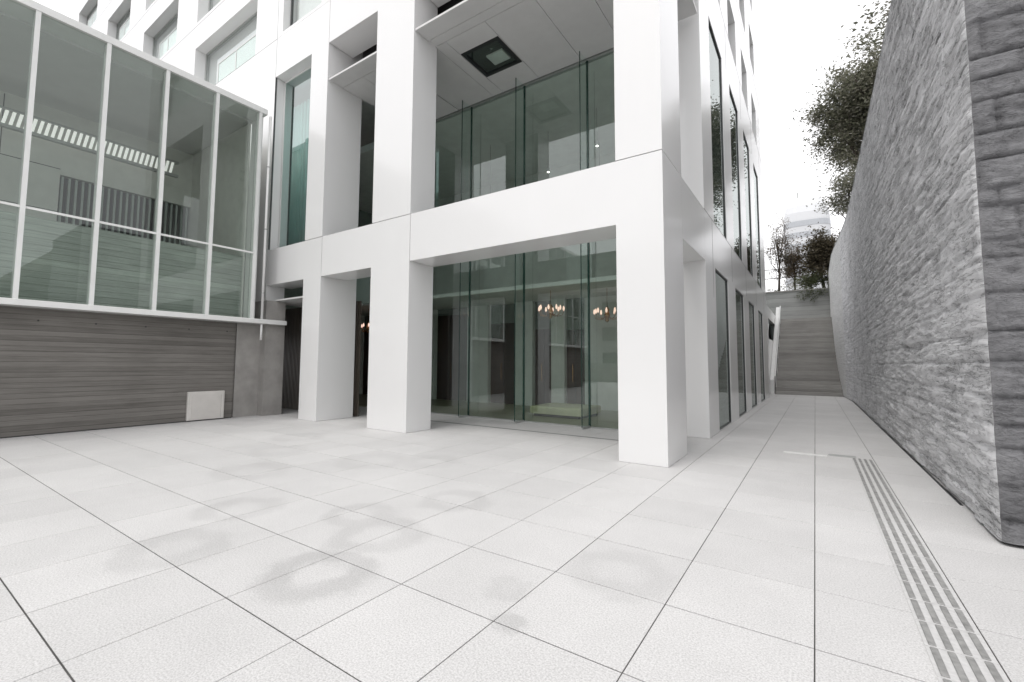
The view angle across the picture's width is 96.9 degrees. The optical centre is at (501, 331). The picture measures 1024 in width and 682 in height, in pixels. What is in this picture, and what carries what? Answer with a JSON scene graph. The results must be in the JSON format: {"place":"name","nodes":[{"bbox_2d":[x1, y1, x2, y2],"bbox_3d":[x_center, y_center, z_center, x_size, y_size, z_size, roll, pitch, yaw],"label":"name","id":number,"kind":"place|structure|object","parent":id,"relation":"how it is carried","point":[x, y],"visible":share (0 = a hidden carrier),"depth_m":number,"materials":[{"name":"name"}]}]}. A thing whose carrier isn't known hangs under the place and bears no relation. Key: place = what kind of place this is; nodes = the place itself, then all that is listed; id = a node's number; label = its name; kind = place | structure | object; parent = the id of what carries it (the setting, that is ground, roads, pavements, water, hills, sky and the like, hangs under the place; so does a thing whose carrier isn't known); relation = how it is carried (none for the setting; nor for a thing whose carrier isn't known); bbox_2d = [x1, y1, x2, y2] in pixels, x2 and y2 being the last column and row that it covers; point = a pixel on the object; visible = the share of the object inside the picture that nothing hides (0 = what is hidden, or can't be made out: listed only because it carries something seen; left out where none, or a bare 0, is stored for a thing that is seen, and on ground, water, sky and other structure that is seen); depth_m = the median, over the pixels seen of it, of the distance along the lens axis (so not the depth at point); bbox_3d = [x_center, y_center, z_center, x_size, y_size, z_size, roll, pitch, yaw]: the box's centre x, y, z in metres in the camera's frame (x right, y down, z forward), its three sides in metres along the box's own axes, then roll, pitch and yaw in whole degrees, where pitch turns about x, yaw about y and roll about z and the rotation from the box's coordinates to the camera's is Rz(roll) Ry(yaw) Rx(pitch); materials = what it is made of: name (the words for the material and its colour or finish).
{"place":"outdoors","nodes":[
{"label":"outdoors","id":0,"kind":"place"},
{"bbox_2d":[34,0,890,291],"label":"sky","id":1,"kind":"structure","parent":0,"point":[796,38],"materials":[{"name":"white"}]},
{"bbox_2d":[0,394,1023,681],"bbox_3d":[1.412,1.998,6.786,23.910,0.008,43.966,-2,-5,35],"label":"pavement","id":2,"kind":"structure","parent":0,"point":[96,598],"depth_m":3.55,"materials":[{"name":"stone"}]},
{"bbox_2d":[0,0,286,438],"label":"glass pavilion","id":3,"kind":"structure","parent":2,"relation":"on","point":[123,286],"depth_m":11.29,"materials":[{"name":"glass"}]},
{"bbox_2d":[0,105,178,177],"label":"slatted light","id":4,"kind":"object","parent":3,"relation":"attached to","point":[38,134],"visible":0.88,"depth_m":12.54,"materials":[{"name":"grey metal"}]},
{"bbox_2d":[186,390,224,420],"bbox_3d":[-7.582,1.896,11.628,0.098,0.710,0.850,-2,-5,35],"label":"vent cabinet","id":5,"kind":"object","parent":3,"relation":"attached to","point":[201,405],"visible":1,"depth_m":11.57,"materials":[{"name":"grey metal"}]},
{"bbox_2d":[260,116,271,339],"bbox_3d":[-6.628,-2.946,12.752,0.090,6.400,0.090,-2,-5,35],"label":"downpipe","id":6,"kind":"object","parent":3,"relation":"attached to","point":[266,218],"visible":1,"depth_m":12.73,"materials":[{"name":"white metal"}]},
{"bbox_2d":[72,0,768,466],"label":"office building","id":7,"kind":"structure","parent":2,"relation":"on","point":[420,236],"depth_m":11.93,"materials":[{"name":"white glass"}]},
{"bbox_2d":[86,2,97,26],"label":"window","id":8,"kind":"structure","parent":7,"relation":"in","point":[95,14],"depth_m":27.63,"materials":[{"name":"glass"}]},
{"bbox_2d":[116,7,130,39],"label":"window","id":9,"kind":"structure","parent":7,"relation":"in","point":[128,22],"depth_m":24.06,"materials":[{"name":"glass"}]},
{"bbox_2d":[152,13,177,58],"bbox_3d":[-14.584,-12.692,19.983,3.826,2.066,0.130,-2,-5,35],"label":"window","id":10,"kind":"structure","parent":7,"relation":"in","point":[172,38],"depth_m":20.43,"materials":[{"name":"glass"}]},
{"bbox_2d":[208,0,220,11],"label":"window","id":11,"kind":"structure","parent":7,"relation":"in","point":[215,2],"depth_m":17.72,"materials":[{"name":"glass"}]},
{"bbox_2d":[205,12,256,84],"bbox_3d":[-9.554,-9.796,16.284,4.596,2.066,0.130,-2,-5,35],"label":"window","id":12,"kind":"structure","parent":7,"relation":"in","point":[246,52],"depth_m":16.53,"materials":[{"name":"glass"}]},
{"bbox_2d":[278,66,310,247],"bbox_3d":[-5.906,-5.053,13.264,1.851,5.301,0.060,-2,-5,35],"label":"window","id":13,"kind":"structure","parent":7,"relation":"in","point":[309,68],"depth_m":13.74,"materials":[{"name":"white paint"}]},
{"bbox_2d":[290,0,320,25],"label":"window","id":14,"kind":"structure","parent":7,"relation":"in","point":[304,6],"depth_m":13.80,"materials":[{"name":"clear glass"}]},
{"bbox_2d":[361,309,368,332],"bbox_3d":[-5.518,-0.420,18.714,0.794,1.020,0.822,-2,-5,35],"label":"chandelier","id":15,"kind":"object","parent":7,"relation":"hanging from","point":[367,328],"visible":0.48,"depth_m":18.62,"materials":[{"name":"gold metal"}]},
{"bbox_2d":[363,331,368,393],"bbox_3d":[-5.689,1.440,20.934,2.000,2.980,0.080,-2,-5,35],"label":"lobby door","id":16,"kind":"structure","parent":7,"relation":"in","point":[366,335],"depth_m":21.36,"materials":[{"name":"brown wood"}]},
{"bbox_2d":[437,314,467,400],"bbox_3d":[-1.943,1.053,18.327,1.750,3.430,0.152,-2,-5,35],"label":"lobby door","id":17,"kind":"structure","parent":7,"relation":"in","point":[449,369],"depth_m":18.36,"materials":[{"name":"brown wood"}]},
{"bbox_2d":[490,145,490,179],"bbox_3d":[-0.386,-4.728,15.609,0.090,3.464,0.090,-2,-5,35],"label":"spotlight","id":18,"kind":"object","parent":7,"relation":"hanging from","point":[490,162],"visible":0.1,"depth_m":15.68,"materials":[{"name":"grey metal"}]},
{"bbox_2d":[491,323,514,403],"bbox_3d":[0.093,1.190,16.908,1.200,2.980,0.152,-2,-5,35],"label":"lobby door","id":19,"kind":"structure","parent":7,"relation":"in","point":[502,335],"depth_m":16.93,"materials":[{"name":"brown wood"}]},
{"bbox_2d":[535,329,550,404],"bbox_3d":[1.512,1.269,15.920,0.750,2.700,0.152,-2,-5,35],"label":"lobby door","id":20,"kind":"structure","parent":7,"relation":"in","point":[542,336],"depth_m":15.95,"materials":[{"name":"grey wood"}]},
{"bbox_2d":[538,291,564,318],"bbox_3d":[1.463,-0.807,13.791,0.794,0.860,0.822,-2,-5,35],"label":"chandelier","id":21,"kind":"object","parent":7,"relation":"hanging from","point":[551,311],"visible":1,"depth_m":13.71,"materials":[{"name":"gold metal"}]},
{"bbox_2d":[530,403,600,418],"bbox_3d":[1.853,2.280,13.045,1.600,0.280,1.400,-2,-5,35],"label":"lobby seat","id":22,"kind":"object","parent":7,"relation":"on","point":[565,410],"visible":0.93,"depth_m":12.60,"materials":[{"name":"beige fabric"}]},
{"bbox_2d":[567,329,584,403],"bbox_3d":[2.499,1.262,15.238,0.650,2.630,0.152,-2,-5,35],"label":"lobby door","id":23,"kind":"structure","parent":7,"relation":"in","point":[573,336],"depth_m":15.24,"materials":[{"name":"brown wood"}]},
{"bbox_2d":[593,306,616,321],"bbox_3d":[3.063,-0.762,13.289,0.794,1.000,0.822,-2,-5,35],"label":"chandelier","id":24,"kind":"object","parent":7,"relation":"hanging from","point":[607,316],"visible":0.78,"depth_m":13.20,"materials":[{"name":"gold metal"}]},
{"bbox_2d":[708,18,725,237],"bbox_3d":[5.429,-4.993,11.465,0.060,5.046,1.866,-2,-5,35],"label":"window","id":25,"kind":"structure","parent":7,"relation":"in","point":[714,56],"depth_m":11.56,"materials":[{"name":"clear glass"}]},
{"bbox_2d":[715,269,730,429],"bbox_3d":[5.392,0.449,11.082,0.060,3.696,1.866,-2,-5,35],"label":"window","id":26,"kind":"structure","parent":7,"relation":"in","point":[721,283],"depth_m":11.19,"materials":[{"name":"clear glass"}]},
{"bbox_2d":[729,87,741,260],"bbox_3d":[7.235,-4.796,14.075,0.060,5.046,1.826,-2,-5,35],"label":"window","id":27,"kind":"structure","parent":7,"relation":"in","point":[733,111],"depth_m":14.24,"materials":[{"name":"clear glass"}]},
{"bbox_2d":[735,289,746,416],"bbox_3d":[7.198,0.645,13.692,0.060,3.696,1.826,-2,-5,35],"label":"window","id":28,"kind":"structure","parent":7,"relation":"in","point":[739,297],"depth_m":13.86,"materials":[{"name":"grey glass"}]},
{"bbox_2d":[743,132,752,275],"bbox_3d":[9.027,-4.602,16.664,0.060,5.046,1.796,-2,-5,35],"label":"window","id":29,"kind":"structure","parent":7,"relation":"in","point":[746,150],"depth_m":16.88,"materials":[{"name":"clear glass"}]},
{"bbox_2d":[749,302,756,407],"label":"window","id":30,"kind":"structure","parent":7,"relation":"in","point":[751,308],"depth_m":16.51,"materials":[{"name":"grey glass"}]},
{"bbox_2d":[753,165,760,287],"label":"window","id":31,"kind":"structure","parent":7,"relation":"in","point":[755,176],"depth_m":19.61,"materials":[{"name":"clear glass"}]},
{"bbox_2d":[758,311,764,401],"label":"window","id":32,"kind":"structure","parent":7,"relation":"in","point":[759,314],"depth_m":19.25,"materials":[{"name":"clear glass"}]},
{"bbox_2d":[766,305,774,394],"bbox_3d":[13.157,1.251,27.810,6.040,4.596,11.250,-2,-5,35],"label":"side annex","id":33,"kind":"object","parent":2,"relation":"on","point":[770,323],"visible":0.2,"depth_m":24.85,"materials":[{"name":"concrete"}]},
{"bbox_2d":[768,321,772,340],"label":"window","id":34,"kind":"structure","parent":33,"relation":"in","point":[770,327],"depth_m":26.87,"materials":[{"name":"black glass"}]},
{"bbox_2d":[784,451,826,456],"bbox_3d":[5.135,2.073,7.671,0.610,0.011,0.120,-2,-5,35],"label":"threshold strip","id":35,"kind":"object","parent":2,"relation":"on","point":[805,453],"visible":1,"depth_m":7.66,"materials":[{"name":"white paint"}]},
{"bbox_2d":[770,306,843,396],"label":"staircase","id":36,"kind":"structure","parent":2,"relation":"on","point":[804,361],"depth_m":24.99,"materials":[{"name":"stone"}]},
{"bbox_2d":[766,288,830,318],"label":"retaining wall","id":37,"kind":"structure","parent":36,"relation":"on","point":[791,304],"depth_m":30.23,"materials":[{"name":"concrete"}]},
{"bbox_2d":[828,454,855,457],"bbox_3d":[5.654,2.069,7.525,0.370,0.005,0.170,-2,-5,35],"label":"drain cover","id":38,"kind":"object","parent":2,"relation":"in","point":[841,455],"visible":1,"depth_m":7.54,"materials":[{"name":"grey metal"}]},
{"bbox_2d":[854,402,962,505],"bbox_3d":[10.801,2.510,13.324,0.027,0.009,20.550,-2,-5,35],"label":"drain channel","id":39,"kind":"object","parent":2,"relation":"on","point":[939,484],"visible":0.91,"depth_m":6.66,"materials":[{"name":"black metal"}]},
{"bbox_2d":[828,0,1023,545],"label":"stone wall","id":40,"kind":"structure","parent":2,"relation":"on","point":[926,277],"depth_m":5.14,"materials":[{"name":"stone"}]},
{"bbox_2d":[852,458,1008,681],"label":"tactile paving","id":41,"kind":"structure","parent":2,"relation":"on","point":[957,648],"depth_m":2.92,"materials":[{"name":"grey concrete"}]},
{"bbox_2d":[783,193,830,290],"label":"tower block","id":42,"kind":"structure","parent":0,"point":[801,218],"depth_m":122.51,"materials":[{"name":"grey metal"}]},
{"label":"terrain","id":43,"kind":"structure","parent":0,"visible":0},
{"bbox_2d":[806,162,856,218],"bbox_3d":[17.192,-6.126,22.056,3.595,3.979,3.241,2,-4,-24],"label":"evergreen tree","id":44,"kind":"object","parent":43,"relation":"on","point":[844,199],"visible":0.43,"depth_m":22.02,"materials":[{"name":"green plant"}]},
{"bbox_2d":[789,21,882,194],"bbox_3d":[26.286,-11.911,31.166,10.822,16.923,11.758,-2,-5,35],"label":"evergreen tree","id":45,"kind":"object","parent":43,"relation":"on","point":[845,126],"visible":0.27,"depth_m":31.30,"materials":[{"name":"green plant"}]},
{"bbox_2d":[841,0,890,47],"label":"evergreen tree","id":46,"kind":"object","parent":43,"relation":"on","point":[870,22],"visible":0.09,"depth_m":12.35,"materials":[{"name":"green plant"}]},
{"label":"upper terrace","id":47,"kind":"structure","parent":0,"visible":0},
{"bbox_2d":[764,213,803,290],"bbox_3d":[20.520,-5.626,33.162,2.937,6.586,3.003,3,-5,-37],"label":"bare tree","id":48,"kind":"object","parent":47,"relation":"on","point":[779,255],"visible":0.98,"depth_m":33.05,"materials":[{"name":"black plant"}]},
{"bbox_2d":[776,241,806,289],"bbox_3d":[21.582,-4.508,33.422,3.100,4.393,2.991,-2,-5,35],"label":"bare tree","id":49,"kind":"object","parent":47,"relation":"on","point":[793,264],"visible":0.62,"depth_m":33.33,"materials":[{"name":"black plant"}]},
{"bbox_2d":[767,283,829,302],"bbox_3d":[19.212,-2.493,31.431,6.789,1.627,1.760,-3,-5,40],"label":"hedge","id":50,"kind":"object","parent":47,"relation":"on","point":[809,296],"visible":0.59,"depth_m":30.12,"materials":[{"name":"green plant"}]},
{"bbox_2d":[791,268,828,288],"bbox_3d":[21.242,-3.457,31.111,2.731,2.219,2.257,0,-4,6],"label":"bushy tree","id":51,"kind":"object","parent":47,"relation":"on","point":[815,279],"visible":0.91,"depth_m":30.76,"materials":[{"name":"green plant"}]},
{"bbox_2d":[797,222,839,287],"bbox_3d":[22.229,-5.003,31.425,3.542,5.138,3.754,0,-4,2],"label":"bushy tree","id":52,"kind":"object","parent":47,"relation":"on","point":[817,254],"visible":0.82,"depth_m":31.04,"materials":[{"name":"green plant"}]}
]}

